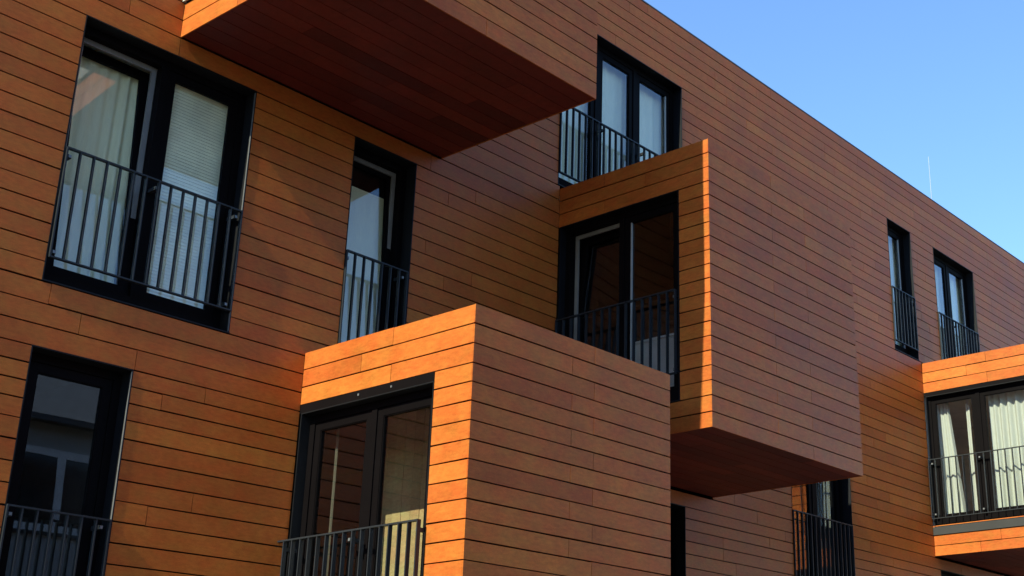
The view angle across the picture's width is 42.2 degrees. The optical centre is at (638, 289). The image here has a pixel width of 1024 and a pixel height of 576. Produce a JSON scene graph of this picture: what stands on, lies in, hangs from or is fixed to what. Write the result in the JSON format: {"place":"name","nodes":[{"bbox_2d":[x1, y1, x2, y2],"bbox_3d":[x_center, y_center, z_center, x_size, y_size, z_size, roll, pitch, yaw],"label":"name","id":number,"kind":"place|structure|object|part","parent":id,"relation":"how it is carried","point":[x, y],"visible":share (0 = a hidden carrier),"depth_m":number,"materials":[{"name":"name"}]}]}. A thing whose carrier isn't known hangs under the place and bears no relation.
{"place":"outdoors","nodes":[
{"label":"outdoors","id":0,"kind":"place"},
{"bbox_2d":[644,0,1023,262],"label":"sky","id":1,"kind":"structure","parent":0,"point":[906,83],"materials":[{"name":"blue"}]},
{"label":"ground","id":2,"kind":"structure","parent":0,"visible":0},
{"bbox_2d":[0,0,1023,575],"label":"apartment building","id":3,"kind":"structure","parent":2,"relation":"on","point":[490,396],"depth_m":12.51,"materials":[{"name":"wood cladding planks"},{"name":"glass"},{"name":"dark metal"}]},
{"bbox_2d":[0,345,133,575],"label":"window","id":4,"kind":"structure","parent":3,"relation":"in","point":[114,382],"depth_m":10.49,"materials":[{"name":"black metal"}]},
{"bbox_2d":[54,56,137,283],"bbox_3d":[-4.748,-1.002,11.313,0.071,2.160,0.834,-15,-25,36],"label":"curtain","id":5,"kind":"object","parent":3,"relation":"hanging from","point":[103,117],"visible":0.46,"depth_m":11.43,"materials":[{"name":"white fabric"}]},
{"bbox_2d":[40,14,256,333],"bbox_3d":[-4.292,-0.929,11.506,0.412,2.402,1.725,-15,-25,36],"label":"window","id":6,"kind":"structure","parent":3,"relation":"in","point":[173,69],"depth_m":11.68,"materials":[{"name":"black metal"}]},
{"bbox_2d":[147,84,227,308],"bbox_3d":[-4.069,-0.826,11.834,0.036,2.150,0.770,-15,-25,36],"label":"venetian blind","id":7,"kind":"object","parent":3,"relation":"attached to","point":[198,138],"visible":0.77,"depth_m":11.89,"materials":[{"name":"white plastic"}]},
{"bbox_2d":[326,428,339,575],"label":"curtain","id":8,"kind":"object","parent":3,"relation":"hanging from","point":[334,479],"visible":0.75,"depth_m":11.88,"materials":[{"name":"beige fabric"}]},
{"bbox_2d":[286,381,436,575],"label":"window","id":9,"kind":"structure","parent":3,"relation":"in","point":[375,410],"depth_m":11.53,"materials":[{"name":"black metal"}]},
{"bbox_2d":[341,186,383,342],"bbox_3d":[-2.875,-0.127,13.363,0.010,1.930,0.800,-15,-25,36],"label":"curtain","id":10,"kind":"object","parent":3,"relation":"hanging from","point":[365,227],"visible":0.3,"depth_m":13.52,"materials":[{"name":"white fabric"}]},
{"bbox_2d":[337,136,416,343],"bbox_3d":[-2.721,-0.276,13.287,0.332,2.402,0.835,-15,-25,36],"label":"window","id":11,"kind":"structure","parent":3,"relation":"in","point":[403,171],"depth_m":13.68,"materials":[{"name":"black metal"}]},
{"bbox_2d":[559,62,662,183],"bbox_3d":[-0.300,-1.934,17.337,0.034,2.180,2.672,-15,-25,36],"label":"curtain","id":12,"kind":"object","parent":3,"relation":"hanging from","point":[614,108],"visible":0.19,"depth_m":17.51,"materials":[{"name":"white fabric"}]},
{"bbox_2d":[556,34,681,195],"bbox_3d":[-0.260,-2.007,17.088,0.237,2.372,2.485,-15,-25,36],"label":"window","id":13,"kind":"structure","parent":3,"relation":"in","point":[636,72],"depth_m":17.60,"materials":[{"name":"black metal"}]},
{"bbox_2d":[558,190,681,402],"bbox_3d":[-0.134,0.260,14.739,1.745,2.399,0.372,-15,-25,36],"label":"window","id":14,"kind":"structure","parent":3,"relation":"in","point":[568,305],"depth_m":15.06,"materials":[{"name":"black metal"}]},
{"bbox_2d":[635,333,673,386],"bbox_3d":[0.472,1.168,15.512,1.290,1.170,0.590,-15,-25,36],"label":"cabinet","id":15,"kind":"object","parent":3,"relation":"in","point":[654,352],"visible":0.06,"depth_m":15.46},
{"bbox_3d":[-0.026,1.187,15.542,0.404,1.090,0.014,-15,-25,36],"label":"door","id":16,"kind":"part","parent":15,"relation":"part of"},
{"bbox_3d":[0.295,1.101,15.300,0.404,1.090,0.014,-15,-25,36],"label":"door","id":17,"kind":"part","parent":15,"relation":"part of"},
{"bbox_2d":[668,503,685,575],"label":"window","id":18,"kind":"structure","parent":3,"relation":"in","point":[677,512],"depth_m":16.24,"materials":[{"name":"black metal"}]},
{"bbox_2d":[790,478,852,575],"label":"window","id":19,"kind":"structure","parent":3,"relation":"in","point":[842,487],"depth_m":19.40,"materials":[{"name":"black metal"}]},
{"bbox_2d":[888,236,902,346],"bbox_3d":[4.527,0.144,22.998,0.042,2.180,1.000,-15,-25,36],"label":"curtain","id":20,"kind":"object","parent":3,"relation":"hanging from","point":[893,262],"visible":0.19,"depth_m":23.11,"materials":[{"name":"white fabric"}]},
{"bbox_2d":[886,217,919,360],"bbox_3d":[4.439,0.014,22.595,0.237,2.372,0.846,-15,-25,36],"label":"window","id":21,"kind":"structure","parent":3,"relation":"in","point":[896,232],"depth_m":22.98,"materials":[{"name":"black metal"}]},
{"bbox_2d":[934,265,964,358],"bbox_3d":[5.851,0.712,24.547,0.044,2.180,1.830,-15,-25,36],"label":"curtain","id":22,"kind":"object","parent":3,"relation":"hanging from","point":[956,299],"visible":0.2,"depth_m":24.77,"materials":[{"name":"white fabric"}]},
{"bbox_2d":[937,403,965,513],"bbox_3d":[5.189,2.812,21.989,0.451,2.060,0.100,-15,-25,36],"label":"curtain","id":23,"kind":"object","parent":3,"relation":"hanging from","point":[947,440],"visible":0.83,"depth_m":21.97,"materials":[{"name":"white fabric"}]},
{"bbox_2d":[941,570,964,575],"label":"window","id":24,"kind":"structure","parent":3,"relation":"in","point":[943,573],"depth_m":21.79,"materials":[{"name":"black glass"}]},
{"bbox_2d":[932,247,977,359],"bbox_3d":[5.764,0.584,24.148,0.237,2.372,1.655,-15,-25,36],"label":"window","id":25,"kind":"structure","parent":3,"relation":"in","point":[948,266],"depth_m":24.73,"materials":[{"name":"black metal"}]},
{"bbox_2d":[965,399,977,510],"bbox_3d":[5.511,2.730,21.758,0.017,2.060,0.084,15,-24,-34],"label":"curtain","id":26,"kind":"object","parent":3,"relation":"hanging from","point":[971,455],"visible":0.97,"depth_m":21.76,"materials":[{"name":"white fabric"}]},
{"bbox_2d":[925,379,1023,526],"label":"window","id":27,"kind":"structure","parent":3,"relation":"in","point":[977,395],"depth_m":21.60,"materials":[{"name":"black metal"}]},
{"bbox_2d":[988,390,1023,507],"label":"curtain","id":28,"kind":"object","parent":3,"relation":"hanging from","point":[1006,410],"visible":0.77,"depth_m":21.42,"materials":[{"name":"white fabric"}]}
]}

